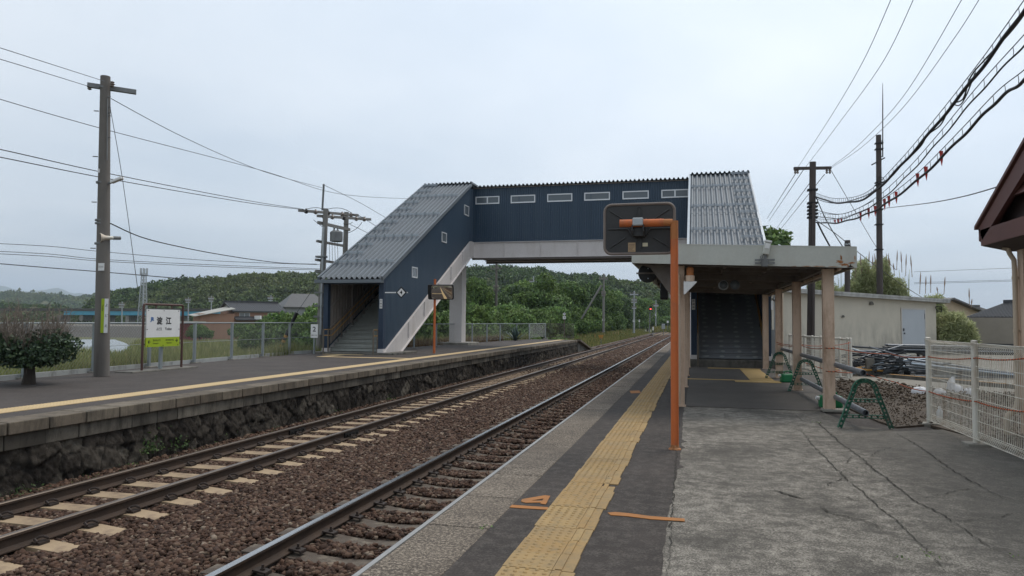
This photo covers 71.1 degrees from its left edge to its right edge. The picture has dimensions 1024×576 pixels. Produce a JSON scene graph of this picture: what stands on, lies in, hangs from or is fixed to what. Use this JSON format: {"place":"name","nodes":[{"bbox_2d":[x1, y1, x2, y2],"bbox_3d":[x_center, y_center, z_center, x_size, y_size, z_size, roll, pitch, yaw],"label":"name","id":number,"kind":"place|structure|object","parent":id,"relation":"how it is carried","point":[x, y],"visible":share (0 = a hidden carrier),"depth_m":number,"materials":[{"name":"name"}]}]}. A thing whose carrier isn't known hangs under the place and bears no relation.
{"place":"outdoors","nodes":[
{"label":"outdoors","id":0,"kind":"place"},
{"bbox_2d":[0,286,82,296],"bbox_3d":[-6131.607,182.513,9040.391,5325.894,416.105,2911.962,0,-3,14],"label":"mountain","id":1,"kind":"structure","parent":0,"point":[52,290],"depth_m":8642.85,"materials":[{"name":"grey plant"}]},
{"bbox_2d":[2,324,145,337],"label":"embankment","id":2,"kind":"structure","parent":0,"point":[118,330],"depth_m":118.78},
{"bbox_2d":[72,339,127,351],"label":"pond water","id":3,"kind":"structure","parent":0,"point":[111,343],"depth_m":83.25,"materials":[{"name":"grey liquid"}]},
{"bbox_2d":[137,268,147,321],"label":"lattice tower","id":4,"kind":"structure","parent":0,"point":[143,290],"depth_m":200.10,"materials":[{"name":"metal"}]},
{"bbox_2d":[0,251,315,268],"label":"overhead wire","id":5,"kind":"object","parent":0,"point":[156,262],"visible":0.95,"depth_m":33.79,"materials":[{"name":"black metal"}]},
{"bbox_2d":[8,254,308,269],"bbox_3d":[-16.311,-1.174,33.999,14.622,0.162,0.027,2,-3,-33],"label":"overhead wire","id":6,"kind":"object","parent":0,"point":[159,264],"visible":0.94,"depth_m":33.84,"materials":[{"name":"black metal"}]},
{"bbox_2d":[0,243,319,264],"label":"overhead wire","id":7,"kind":"object","parent":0,"point":[155,256],"visible":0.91,"depth_m":33.70,"materials":[{"name":"black metal"}]},
{"bbox_2d":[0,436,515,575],"bbox_3d":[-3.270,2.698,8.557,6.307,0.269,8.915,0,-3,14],"label":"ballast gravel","id":8,"kind":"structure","parent":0,"point":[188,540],"depth_m":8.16,"materials":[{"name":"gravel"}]},
{"bbox_2d":[0,332,552,374],"bbox_3d":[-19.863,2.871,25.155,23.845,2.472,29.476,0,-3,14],"label":"meadow grass","id":9,"kind":"structure","parent":0,"point":[11,371],"depth_m":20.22,"materials":[{"name":"green plant"}]},
{"bbox_2d":[0,339,592,496],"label":"platform","id":10,"kind":"structure","parent":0,"point":[55,429],"depth_m":13.76,"materials":[{"name":"concrete"}]},
{"bbox_2d":[0,296,84,384],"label":"clipped tree","id":11,"kind":"object","parent":10,"relation":"on","point":[29,352],"visible":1,"depth_m":13.98,"materials":[{"name":"green plant"}]},
{"bbox_2d":[87,75,135,376],"bbox_3d":[-9.398,-1.452,16.516,1.088,6.946,0.506,1,-3,-10],"label":"utility pole","id":12,"kind":"object","parent":10,"relation":"on","point":[101,366],"visible":1,"depth_m":16.40,"materials":[{"name":"concrete"}]},
{"bbox_2d":[100,299,108,332],"bbox_3d":[-9.224,0.627,16.228,0.140,0.776,0.014,1,-3,-19],"label":"name strip","id":13,"kind":"object","parent":12,"relation":"attached to","point":[104,316],"visible":1,"depth_m":16.22,"materials":[{"name":"white plastic"}]},
{"bbox_2d":[110,223,298,263],"bbox_3d":[-8.030,-1.065,22.297,0.024,0.756,17.412,1,-3,-3],"label":"overhead wire","id":14,"kind":"object","parent":12,"relation":"attached to","point":[194,249],"visible":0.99,"depth_m":17.31,"materials":[{"name":"black metal"}]},
{"bbox_2d":[114,303,197,372],"bbox_3d":[-9.102,1.269,18.521,0.530,1.732,2.365,0,-3,14],"label":"station name board","id":15,"kind":"object","parent":10,"relation":"on","point":[162,328],"visible":1,"depth_m":18.44,"materials":[{"name":"white metal"}]},
{"bbox_2d":[0,322,317,380],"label":"chain link fence","id":16,"kind":"object","parent":10,"relation":"on","point":[148,363],"visible":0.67,"depth_m":21.44,"materials":[{"name":"metal"}]},
{"bbox_2d":[428,279,453,352],"bbox_3d":[-2.888,1.141,29.043,1.061,3.020,0.367,0,-3,6],"label":"platform mirror","id":17,"kind":"object","parent":10,"relation":"on","point":[440,291],"visible":1,"depth_m":29.01,"materials":[{"name":"orange paint"}]},
{"bbox_2d":[406,335,503,346],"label":"brown weeds","id":18,"kind":"object","parent":10,"relation":"on","point":[429,342],"visible":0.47,"depth_m":39.77,"materials":[{"name":"brown plant"}]},
{"bbox_2d":[410,323,528,347],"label":"chain link fence","id":19,"kind":"object","parent":10,"relation":"on","point":[472,335],"visible":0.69,"depth_m":42.78,"materials":[{"name":"metal"}]},
{"bbox_2d":[2,324,651,350],"bbox_3d":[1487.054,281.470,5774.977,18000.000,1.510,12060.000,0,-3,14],"label":"ground","id":20,"kind":"structure","parent":0,"point":[125,340],"depth_m":107.08,"materials":[{"name":"green plant"}]},
{"bbox_2d":[0,300,79,321],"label":"valley trees","id":21,"kind":"object","parent":20,"relation":"on","point":[24,305],"visible":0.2,"depth_m":471.97,"materials":[{"name":"green plant"}]},
{"bbox_2d":[0,308,219,321],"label":"viaduct","id":22,"kind":"object","parent":20,"relation":"on","point":[87,314],"visible":0.31,"depth_m":322.44,"materials":[{"name":"concrete"}]},
{"bbox_2d":[184,324,214,339],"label":"tree","id":23,"kind":"object","parent":20,"relation":"on","point":[202,330],"visible":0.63,"depth_m":94.36,"materials":[{"name":"green plant"}]},
{"bbox_2d":[189,306,234,338],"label":"shed","id":24,"kind":"structure","parent":20,"relation":"on","point":[208,316],"depth_m":109.72,"materials":[{"name":"brown wood"}]},
{"bbox_2d":[219,300,286,338],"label":"house","id":25,"kind":"structure","parent":20,"relation":"on","point":[245,311],"depth_m":114.66,"materials":[{"name":"paint"}]},
{"bbox_2d":[236,317,276,349],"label":"tree","id":26,"kind":"object","parent":20,"relation":"on","point":[246,337],"visible":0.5,"depth_m":58.78,"materials":[{"name":"green plant"}]},
{"bbox_2d":[270,312,310,345],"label":"tree","id":27,"kind":"object","parent":20,"relation":"on","point":[289,317],"visible":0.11,"depth_m":54.34,"materials":[{"name":"green plant"}]},
{"bbox_2d":[279,294,317,314],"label":"house","id":28,"kind":"structure","parent":20,"relation":"on","point":[291,303],"depth_m":136.79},
{"bbox_2d":[286,315,316,348],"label":"tree","id":29,"kind":"object","parent":20,"relation":"on","point":[306,334],"visible":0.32,"depth_m":48.95,"materials":[{"name":"green plant"}]},
{"bbox_2d":[298,184,370,350],"bbox_3d":[-7.452,-0.660,32.154,2.773,7.549,3.647,0,-3,14],"label":"utility pole","id":30,"kind":"object","parent":20,"relation":"on","point":[336,235],"visible":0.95,"depth_m":30.91,"materials":[{"name":"concrete"}]},
{"bbox_2d":[0,149,300,208],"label":"overhead wire","id":31,"kind":"object","parent":30,"relation":"attached to","point":[133,178],"visible":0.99,"depth_m":19.18,"materials":[{"name":"black metal"}]},
{"bbox_2d":[0,157,303,209],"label":"overhead wire","id":32,"kind":"object","parent":30,"relation":"attached to","point":[138,184],"visible":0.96,"depth_m":19.52,"materials":[{"name":"black metal"}]},
{"bbox_2d":[0,99,406,198],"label":"overhead wire","id":33,"kind":"object","parent":30,"relation":"attached to","point":[179,148],"visible":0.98,"depth_m":19.40,"materials":[{"name":"black metal"}]},
{"bbox_2d":[415,309,448,340],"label":"tree","id":34,"kind":"object","parent":20,"relation":"on","point":[441,320],"visible":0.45,"depth_m":56.54,"materials":[{"name":"green plant"}]},
{"bbox_2d":[466,276,493,308],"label":"tree","id":35,"kind":"object","parent":20,"relation":"on","point":[478,291],"visible":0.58,"depth_m":73.17,"materials":[{"name":"green plant"}]},
{"bbox_2d":[466,302,501,336],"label":"tree","id":36,"kind":"object","parent":20,"relation":"on","point":[481,316],"visible":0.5,"depth_m":59.01,"materials":[{"name":"green plant"}]},
{"bbox_2d":[490,294,520,307],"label":"tree","id":37,"kind":"object","parent":20,"relation":"on","point":[503,299],"visible":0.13,"depth_m":82.79,"materials":[{"name":"green plant"}]},
{"bbox_2d":[493,309,520,335],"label":"tree","id":38,"kind":"object","parent":20,"relation":"on","point":[501,318],"visible":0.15,"depth_m":62.77,"materials":[{"name":"green plant"}]},
{"bbox_2d":[493,301,536,339],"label":"tree","id":39,"kind":"object","parent":20,"relation":"on","point":[515,314],"visible":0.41,"depth_m":68.94,"materials":[{"name":"green plant"}]},
{"bbox_2d":[500,285,539,313],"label":"tree","id":40,"kind":"object","parent":20,"relation":"on","point":[512,289],"visible":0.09,"depth_m":98.74,"materials":[{"name":"green plant"}]},
{"bbox_2d":[525,308,558,338],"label":"tree","id":41,"kind":"object","parent":20,"relation":"on","point":[542,316],"visible":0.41,"depth_m":75.47,"materials":[{"name":"green plant"}]},
{"bbox_2d":[512,272,573,322],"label":"tree","id":42,"kind":"object","parent":20,"relation":"on","point":[543,293],"visible":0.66,"depth_m":96.49,"materials":[{"name":"green plant"}]},
{"bbox_2d":[542,305,577,337],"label":"tree","id":43,"kind":"object","parent":20,"relation":"on","point":[556,312],"visible":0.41,"depth_m":86.96,"materials":[{"name":"green plant"}]},
{"bbox_2d":[551,279,588,320],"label":"tree","id":44,"kind":"object","parent":20,"relation":"on","point":[574,292],"visible":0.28,"depth_m":104.36,"materials":[{"name":"green plant"}]},
{"bbox_2d":[569,311,591,334],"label":"tree","id":45,"kind":"object","parent":20,"relation":"on","point":[578,322],"visible":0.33,"depth_m":100.61,"materials":[{"name":"green plant"}]},
{"bbox_2d":[576,282,608,321],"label":"tree","id":46,"kind":"object","parent":20,"relation":"on","point":[592,289],"visible":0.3,"depth_m":120.21,"materials":[{"name":"green plant"}]},
{"bbox_2d":[581,274,607,331],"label":"lineside pole","id":47,"kind":"object","parent":20,"relation":"on","point":[603,292],"visible":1,"depth_m":99.88,"materials":[{"name":"grey concrete"}]},
{"bbox_2d":[584,307,606,332],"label":"tree","id":48,"kind":"object","parent":20,"relation":"on","point":[594,317],"visible":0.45,"depth_m":114.40,"materials":[{"name":"green plant"}]},
{"bbox_2d":[549,330,651,346],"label":"verge weeds","id":49,"kind":"object","parent":20,"relation":"on","point":[597,340],"visible":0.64,"depth_m":94.00,"materials":[{"name":"green plant"}]},
{"bbox_2d":[569,328,644,337],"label":"verge weeds","id":50,"kind":"object","parent":20,"relation":"on","point":[605,333],"visible":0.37,"depth_m":119.03,"materials":[{"name":"green plant"}]},
{"bbox_2d":[596,282,625,322],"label":"tree","id":51,"kind":"object","parent":20,"relation":"on","point":[613,300],"visible":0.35,"depth_m":147.24,"materials":[{"name":"green plant"}]},
{"bbox_2d":[608,297,637,321],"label":"tree","id":52,"kind":"object","parent":20,"relation":"on","point":[626,309],"visible":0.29,"depth_m":177.35,"materials":[{"name":"green plant"}]},
{"bbox_2d":[629,297,648,323],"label":"tree","id":53,"kind":"object","parent":20,"relation":"on","point":[642,315],"visible":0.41,"depth_m":203.20,"materials":[{"name":"green plant"}]},
{"bbox_2d":[638,298,659,331],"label":"tree","id":54,"kind":"object","parent":20,"relation":"on","point":[650,303],"visible":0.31,"depth_m":232.65,"materials":[{"name":"green plant"}]},
{"bbox_2d":[653,293,670,317],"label":"tree","id":55,"kind":"object","parent":20,"relation":"on","point":[663,305],"visible":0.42,"depth_m":246.77,"materials":[{"name":"green plant"}]},
{"bbox_2d":[763,225,793,244],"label":"tree","id":56,"kind":"object","parent":20,"relation":"on","point":[775,236],"visible":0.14,"depth_m":48.94,"materials":[{"name":"green plant"}]},
{"bbox_2d":[943,298,982,317],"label":"house","id":57,"kind":"structure","parent":20,"relation":"on","point":[955,304],"depth_m":61.99,"materials":[{"name":"beige paint"}]},
{"bbox_2d":[967,300,1018,317],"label":"house","id":58,"kind":"structure","parent":20,"relation":"on","point":[1004,309],"depth_m":53.50,"materials":[{"name":"paint"}]},
{"bbox_2d":[0,332,670,574],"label":"track bed","id":59,"kind":"object","parent":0,"point":[272,564],"depth_m":8.69,"materials":[{"name":"brown gravel"}]},
{"bbox_2d":[0,393,395,498],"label":"wall weeds","id":60,"kind":"object","parent":59,"relation":"on","point":[153,448],"depth_m":11.27,"materials":[{"name":"green plant"}]},
{"bbox_2d":[0,332,668,573],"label":"railway track","id":61,"kind":"structure","parent":59,"relation":"on","point":[37,534],"depth_m":10.24,"materials":[{"name":"metal"}]},
{"bbox_2d":[200,336,670,575],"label":"railway track","id":62,"kind":"structure","parent":59,"relation":"on","point":[256,559],"depth_m":8.47,"materials":[{"name":"metal"}]},
{"bbox_2d":[597,335,670,348],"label":"ballast gravel","id":63,"kind":"structure","parent":59,"relation":"on","point":[646,343],"depth_m":75.52,"materials":[{"name":"gravel"}]},
{"bbox_2d":[118,272,652,320],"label":"hill","id":64,"kind":"structure","parent":0,"point":[287,290],"depth_m":368.32,"materials":[{"name":"green plant"}]},
{"bbox_2d":[77,264,668,329],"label":"hill forest","id":65,"kind":"object","parent":64,"relation":"on","point":[194,289],"visible":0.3,"depth_m":373.59,"materials":[{"name":"green plant"}]},
{"bbox_2d":[243,372,622,454],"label":"ballast gravel","id":66,"kind":"structure","parent":0,"point":[458,425],"depth_m":16.62,"materials":[{"name":"gravel"}]},
{"bbox_2d":[0,0,1023,308],"label":"sky","id":67,"kind":"structure","parent":0,"point":[387,99],"materials":[{"name":"grey"}]},
{"bbox_2d":[500,347,659,376],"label":"ballast gravel","id":68,"kind":"structure","parent":0,"point":[594,365],"depth_m":38.44,"materials":[{"name":"gravel"}]},
{"bbox_2d":[353,342,1023,575],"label":"platform","id":69,"kind":"structure","parent":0,"point":[758,474],"depth_m":6.15,"materials":[{"name":"concrete"}]},
{"bbox_2d":[314,170,775,368],"bbox_3d":[2.356,-1.410,32.954,17.250,8.940,14.602,0,-3,14],"label":"footbridge","id":70,"kind":"object","parent":69,"relation":"on","point":[414,245],"visible":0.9,"depth_m":32.47,"materials":[{"name":"blue metal"}]},
{"bbox_2d":[475,196,498,204],"bbox_3d":[-1.326,-4.737,38.711,1.343,0.420,0.050,0,-3,14],"label":"window","id":71,"kind":"structure","parent":70,"relation":"in","point":[485,199],"depth_m":38.70,"materials":[{"name":"metal"}]},
{"bbox_2d":[511,195,534,202],"bbox_3d":[0.586,-4.744,38.219,1.342,0.420,0.050,0,-3,14],"label":"window","id":72,"kind":"structure","parent":70,"relation":"in","point":[514,198],"depth_m":38.21,"materials":[{"name":"glass"}]},
{"bbox_2d":[547,193,571,201],"bbox_3d":[2.512,-4.752,37.723,1.340,0.420,0.050,0,-3,14],"label":"window","id":73,"kind":"structure","parent":70,"relation":"in","point":[564,197],"depth_m":37.71,"materials":[{"name":"metal"}]},
{"bbox_2d":[584,192,609,200],"bbox_3d":[4.418,-4.759,37.233,1.336,0.420,0.050,0,-3,14],"label":"window","id":74,"kind":"structure","parent":70,"relation":"in","point":[592,196],"depth_m":37.22,"materials":[{"name":"glass"}]},
{"bbox_2d":[622,190,648,199],"bbox_3d":[6.334,-4.766,36.740,1.331,0.420,0.050,0,-3,14],"label":"window","id":75,"kind":"structure","parent":70,"relation":"in","point":[625,194],"depth_m":36.73,"materials":[{"name":"glass"}]},
{"bbox_2d":[661,189,687,197],"bbox_3d":[8.242,-4.774,36.249,1.355,0.420,0.050,0,-3,14],"label":"window","id":76,"kind":"structure","parent":70,"relation":"in","point":[674,193],"depth_m":36.23,"materials":[{"name":"glass"}]},
{"bbox_2d":[603,202,680,449],"bbox_3d":[1.568,0.426,8.717,0.950,2.980,0.275,0,-3,14],"label":"platform mirror","id":77,"kind":"object","parent":69,"relation":"on","point":[649,228],"visible":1,"depth_m":8.80,"materials":[{"name":"orange paint"}]},
{"bbox_2d":[632,244,856,412],"bbox_3d":[5.472,0.935,18.288,3.718,2.910,12.404,0,-3,14],"label":"platform canopy","id":78,"kind":"object","parent":69,"relation":"on","point":[794,269],"visible":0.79,"depth_m":12.81,"materials":[{"name":"metal"}]},
{"bbox_2d":[636,266,684,282],"bbox_3d":[2.832,-0.281,13.648,0.914,0.360,0.070,0,-3,14],"label":"round mirror","id":79,"kind":"object","parent":78,"relation":"attached to","point":[646,274],"visible":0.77,"depth_m":13.69,"materials":[{"name":"black mirror"}]},
{"bbox_2d":[684,267,696,294],"bbox_3d":[3.167,-0.131,12.738,0.225,0.490,0.170,0,-3,14],"label":"warning beacon","id":80,"kind":"object","parent":78,"relation":"attached to","point":[689,283],"visible":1,"depth_m":12.68,"materials":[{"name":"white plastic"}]},
{"bbox_2d":[755,240,774,266],"bbox_3d":[4.305,-0.594,12.214,0.320,0.451,0.140,0,-3,14],"label":"box camera","id":81,"kind":"object","parent":78,"relation":"attached to","point":[764,262],"visible":1,"depth_m":12.17,"materials":[{"name":"white plastic"}]},
{"bbox_2d":[765,352,791,377],"bbox_3d":[7.305,2.107,19.571,0.776,0.721,0.045,0,-3,6],"label":"barricade stand","id":82,"kind":"object","parent":69,"relation":"on","point":[774,356],"visible":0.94,"depth_m":19.57,"materials":[{"name":"green metal"}]},
{"bbox_2d":[788,359,822,391],"bbox_3d":[6.460,1.924,15.766,0.776,0.721,0.045,0,-3,6],"label":"barricade stand","id":83,"kind":"object","parent":69,"relation":"on","point":[797,372],"visible":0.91,"depth_m":15.76,"materials":[{"name":"green metal"}]},
{"bbox_2d":[781,347,866,375],"bbox_3d":[6.221,1.444,14.972,0.090,0.090,9.700,0,-3,14],"label":"steel pipe","id":84,"kind":"object","parent":83,"relation":"on","point":[858,371],"visible":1,"depth_m":11.81,"materials":[{"name":"grey metal"}]},
{"bbox_2d":[837,378,893,428],"bbox_3d":[5.084,1.661,10.323,0.775,0.721,0.046,0,-3,5],"label":"barricade stand","id":85,"kind":"object","parent":69,"relation":"on","point":[871,383],"visible":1,"depth_m":10.32,"materials":[{"name":"green metal"}]},
{"bbox_2d":[800,377,868,415],"bbox_3d":[5.695,1.888,12.966,0.090,0.131,5.701,0,-3,13],"label":"steel pipe","id":86,"kind":"object","parent":85,"relation":"on","point":[860,410],"visible":0.82,"depth_m":11.66,"materials":[{"name":"grey metal"}]},
{"bbox_2d":[920,337,1023,458],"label":"fence","id":87,"kind":"object","parent":69,"relation":"on","point":[931,400],"visible":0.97,"depth_m":8.97,"materials":[{"name":"white metal"}]},
{"bbox_2d":[778,344,1023,360],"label":"barrier rope","id":88,"kind":"object","parent":87,"relation":"attached to","point":[920,357],"visible":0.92,"depth_m":10.62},
{"bbox_2d":[826,371,1023,411],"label":"barrier rope","id":89,"kind":"object","parent":87,"relation":"hanging from","point":[938,394],"visible":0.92,"depth_m":9.96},
{"bbox_2d":[784,354,1023,456],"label":"yard paving","id":90,"kind":"structure","parent":0,"point":[820,375],"depth_m":26.82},
{"bbox_2d":[793,161,831,365],"bbox_3d":[10.841,-0.813,25.977,1.337,7.522,0.661,1,-3,-12],"label":"utility pole","id":91,"kind":"object","parent":90,"relation":"on","point":[812,168],"visible":0.9,"depth_m":25.90,"materials":[{"name":"grey concrete"}]},
{"bbox_2d":[814,0,1023,203],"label":"aerial cable","id":92,"kind":"object","parent":91,"relation":"attached to","point":[991,55],"visible":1,"depth_m":11.55,"materials":[{"name":"black rubber"}]},
{"bbox_2d":[814,16,1023,203],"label":"overhead wire","id":93,"kind":"object","parent":91,"relation":"attached to","point":[979,65],"visible":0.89,"depth_m":11.78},
{"bbox_2d":[816,70,1023,223],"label":"aerial cable","id":94,"kind":"object","parent":91,"relation":"attached to","point":[976,121],"visible":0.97,"depth_m":12.10,"materials":[{"name":"black rubber"}]},
{"bbox_2d":[816,35,1023,218],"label":"aerial cable","id":95,"kind":"object","parent":91,"relation":"attached to","point":[990,81],"visible":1,"depth_m":11.95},
{"bbox_2d":[788,334,852,377],"bbox_3d":[9.665,2.113,22.799,0.288,1.200,6.757,0,-3,7],"label":"fence","id":96,"kind":"object","parent":90,"relation":"on","point":[819,345],"visible":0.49,"depth_m":22.22,"materials":[{"name":"white metal"}]},
{"bbox_2d":[844,240,850,291],"bbox_3d":[16.847,0.720,35.992,0.334,6.246,0.578,0,-3,14],"label":"utility pole","id":97,"kind":"object","parent":90,"relation":"on","point":[846,281],"visible":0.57,"depth_m":35.88,"materials":[{"name":"concrete"}]},
{"bbox_2d":[771,289,950,365],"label":"equipment shed","id":98,"kind":"structure","parent":90,"relation":"on","point":[871,320],"depth_m":34.09,"materials":[{"name":"concrete"}]},
{"bbox_2d":[902,309,924,346],"bbox_3d":[20.142,2.093,35.915,2.032,2.020,0.063,2,-3,-31],"label":"door","id":99,"kind":"structure","parent":98,"relation":"in","point":[913,321],"depth_m":35.89,"materials":[{"name":"white metal"}]},
{"bbox_2d":[838,251,911,295],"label":"bamboo clump","id":100,"kind":"object","parent":90,"relation":"on","point":[863,277],"visible":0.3,"depth_m":44.38,"materials":[{"name":"green plant"}]},
{"bbox_2d":[871,83,884,293],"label":"utility pole","id":101,"kind":"object","parent":90,"relation":"on","point":[879,241],"visible":0.72,"depth_m":41.88,"materials":[{"name":"grey concrete"}]},
{"bbox_2d":[835,378,1023,454],"bbox_3d":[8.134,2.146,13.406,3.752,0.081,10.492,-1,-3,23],"label":"rubble","id":102,"kind":"object","parent":90,"relation":"on","point":[892,410],"visible":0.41,"depth_m":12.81,"materials":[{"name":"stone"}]},
{"bbox_2d":[919,272,971,316],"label":"bamboo clump","id":103,"kind":"object","parent":90,"relation":"on","point":[944,309],"visible":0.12,"depth_m":41.48,"materials":[{"name":"green plant"}]},
{"bbox_2d":[886,374,1014,388],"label":"kerb block","id":104,"kind":"structure","parent":90,"relation":"on","point":[910,377],"depth_m":18.72,"materials":[{"name":"concrete"}]},
{"bbox_2d":[936,309,981,347],"bbox_3d":[23.450,2.369,38.210,2.415,2.613,3.309,0,-3,14],"label":"shrub","id":105,"kind":"object","parent":90,"relation":"on","point":[954,326],"visible":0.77,"depth_m":37.16,"materials":[{"name":"green plant"}]},
{"bbox_2d":[967,318,1013,348],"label":"boundary wall","id":106,"kind":"structure","parent":90,"relation":"on","point":[996,331],"depth_m":41.81,"materials":[{"name":"concrete"}]},
{"bbox_2d":[974,138,1023,434],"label":"station building","id":107,"kind":"structure","parent":90,"relation":"on","point":[999,224],"depth_m":9.72,"materials":[{"name":"brown wood"}]},
{"bbox_2d":[836,378,1020,394],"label":"concrete path","id":108,"kind":"structure","parent":0,"point":[913,382],"depth_m":17.96,"materials":[{"name":"grey concrete"}]},
{"bbox_3d":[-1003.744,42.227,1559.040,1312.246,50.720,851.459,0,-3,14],"label":"hill","id":109,"kind":"structure","parent":0,"visible":0},
{"bbox_2d":[0,287,94,307],"bbox_3d":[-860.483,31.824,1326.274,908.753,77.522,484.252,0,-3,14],"label":"hill forest","id":110,"kind":"object","parent":109,"relation":"on","point":[31,297],"visible":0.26,"depth_m":1307.31,"materials":[{"name":"green plant"}]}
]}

